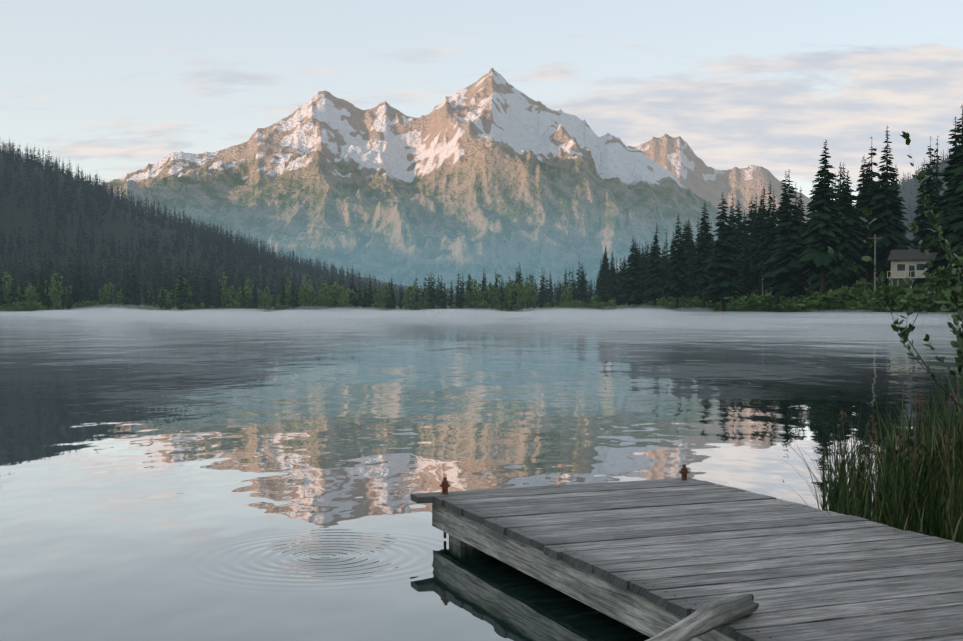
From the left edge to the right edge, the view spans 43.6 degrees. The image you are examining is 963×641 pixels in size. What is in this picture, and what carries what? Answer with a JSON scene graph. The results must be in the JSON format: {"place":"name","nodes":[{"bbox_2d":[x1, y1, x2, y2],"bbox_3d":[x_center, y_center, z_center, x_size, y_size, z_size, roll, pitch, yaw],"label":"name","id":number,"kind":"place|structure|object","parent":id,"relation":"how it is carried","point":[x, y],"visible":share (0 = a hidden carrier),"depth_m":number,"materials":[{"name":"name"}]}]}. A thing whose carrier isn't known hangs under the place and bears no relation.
{"place":"outdoors","nodes":[
{"label":"outdoors","id":0,"kind":"place"},
{"bbox_2d":[0,251,281,308],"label":"trees","id":1,"kind":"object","parent":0,"point":[82,278],"depth_m":998.05,"materials":[{"name":"green plant"}]},
{"bbox_2d":[0,137,407,306],"bbox_3d":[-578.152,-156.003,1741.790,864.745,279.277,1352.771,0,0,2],"label":"forest hill","id":2,"kind":"structure","parent":0,"point":[219,238],"depth_m":1471.72,"materials":[{"name":"green plant"}]},
{"bbox_2d":[102,68,749,294],"bbox_3d":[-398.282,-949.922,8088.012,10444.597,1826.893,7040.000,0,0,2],"label":"mountain","id":3,"kind":"structure","parent":0,"point":[492,171],"depth_m":7431.00,"materials":[{"name":"grey stone"}]},
{"bbox_2d":[0,154,959,536],"bbox_3d":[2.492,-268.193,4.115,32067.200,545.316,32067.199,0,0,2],"label":"hillside","id":4,"kind":"structure","parent":0,"point":[118,226],"depth_m":1368.00,"materials":[{"name":"green plant"}]},
{"bbox_2d":[0,294,608,311],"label":"shore shrubs","id":5,"kind":"object","parent":4,"relation":"on","point":[30,306],"depth_m":687.64,"materials":[{"name":"green plant"}]},
{"bbox_2d":[0,254,640,311],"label":"trees","id":6,"kind":"object","parent":4,"relation":"on","point":[333,293],"visible":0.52,"depth_m":735.75,"materials":[{"name":"green plant"}]},
{"bbox_2d":[0,249,810,311],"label":"shore trees","id":7,"kind":"object","parent":4,"relation":"on","point":[131,297],"visible":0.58,"depth_m":737.06,"materials":[{"name":"green plant"}]},
{"bbox_2d":[0,240,890,308],"bbox_3d":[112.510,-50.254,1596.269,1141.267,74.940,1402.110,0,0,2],"label":"valley forest","id":8,"kind":"structure","parent":4,"relation":"on","point":[287,274],"depth_m":1199.50,"materials":[{"name":"green plant"}]},
{"bbox_2d":[579,266,962,318],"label":"shore shrubs","id":9,"kind":"object","parent":4,"relation":"on","point":[858,295],"depth_m":208.25,"materials":[{"name":"green plant"}]},
{"bbox_2d":[600,136,945,299],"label":"bank trees","id":10,"kind":"object","parent":4,"relation":"on","point":[935,196],"visible":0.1,"depth_m":234.83,"materials":[{"name":"green plant"}]},
{"bbox_2d":[596,116,962,305],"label":"bank trees","id":11,"kind":"object","parent":4,"relation":"on","point":[763,248],"visible":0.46,"depth_m":249.41,"materials":[{"name":"green plant"}]},
{"bbox_2d":[619,104,962,317],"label":"bank trees","id":12,"kind":"object","parent":4,"relation":"on","point":[719,273],"visible":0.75,"depth_m":252.79,"materials":[{"name":"green plant"}]},
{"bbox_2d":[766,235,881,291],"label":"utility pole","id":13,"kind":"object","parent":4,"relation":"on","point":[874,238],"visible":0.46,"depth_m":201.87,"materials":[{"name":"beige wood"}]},
{"bbox_2d":[871,222,958,236],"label":"power line","id":14,"kind":"object","parent":13,"relation":"attached to","point":[908,231],"visible":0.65,"depth_m":186.55,"materials":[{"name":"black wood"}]},
{"bbox_2d":[761,368,962,543],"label":"bank grass","id":15,"kind":"structure","parent":4,"relation":"on","point":[855,500],"depth_m":6.78,"materials":[{"name":"green plant"}]},
{"bbox_2d":[827,131,962,409],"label":"leafy branches","id":16,"kind":"object","parent":4,"relation":"on","point":[955,296],"visible":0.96,"depth_m":6.27,"materials":[{"name":"green plant"}]},
{"bbox_2d":[880,434,933,498],"bbox_3d":[2.523,0.968,7.143,0.300,0.612,0.483,0,0,15],"label":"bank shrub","id":17,"kind":"object","parent":4,"relation":"on","point":[911,443],"visible":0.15,"depth_m":7.12,"materials":[{"name":"green plant"}]},
{"bbox_2d":[887,246,937,288],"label":"cabin","id":18,"kind":"object","parent":4,"relation":"on","point":[909,263],"visible":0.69,"depth_m":201.99,"materials":[{"name":"beige wood"}]},
{"bbox_2d":[913,381,961,462],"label":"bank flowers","id":19,"kind":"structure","parent":4,"relation":"on","point":[916,407],"depth_m":7.32,"materials":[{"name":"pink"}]},
{"bbox_2d":[951,310,962,422],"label":"bank shrub","id":20,"kind":"object","parent":4,"relation":"on","point":[957,344],"visible":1,"depth_m":6.09,"materials":[{"name":"green plant"}]},
{"bbox_2d":[0,313,962,640],"bbox_3d":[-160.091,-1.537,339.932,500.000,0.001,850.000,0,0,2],"label":"lake water","id":21,"kind":"structure","parent":0,"point":[148,495],"depth_m":11.42,"materials":[{"name":"grey liquid"}]},
{"bbox_2d":[410,464,962,640],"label":"dock deck","id":22,"kind":"structure","parent":21,"relation":"in","point":[651,558],"depth_m":5.21,"materials":[{"name":"grey wood"}]},
{"bbox_2d":[645,594,758,640],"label":"driftwood pole","id":23,"kind":"object","parent":22,"relation":"on","point":[711,616],"visible":1,"depth_m":3.92,"materials":[{"name":"grey wood"}]},
{"bbox_2d":[0,0,962,371],"label":"sky","id":24,"kind":"structure","parent":0,"point":[115,88],"materials":[{"name":"blue"}]},
{"bbox_2d":[627,134,854,225],"bbox_3d":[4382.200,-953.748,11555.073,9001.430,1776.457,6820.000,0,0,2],"label":"mountain","id":25,"kind":"structure","parent":0,"point":[682,162],"depth_m":11715.56,"materials":[{"name":"grey stone"}]},
{"bbox_2d":[882,148,952,280],"bbox_3d":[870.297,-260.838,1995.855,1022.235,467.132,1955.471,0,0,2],"label":"forest hill","id":26,"kind":"structure","parent":0,"point":[916,179],"depth_m":2363.70,"materials":[{"name":"green plant"}]}
]}

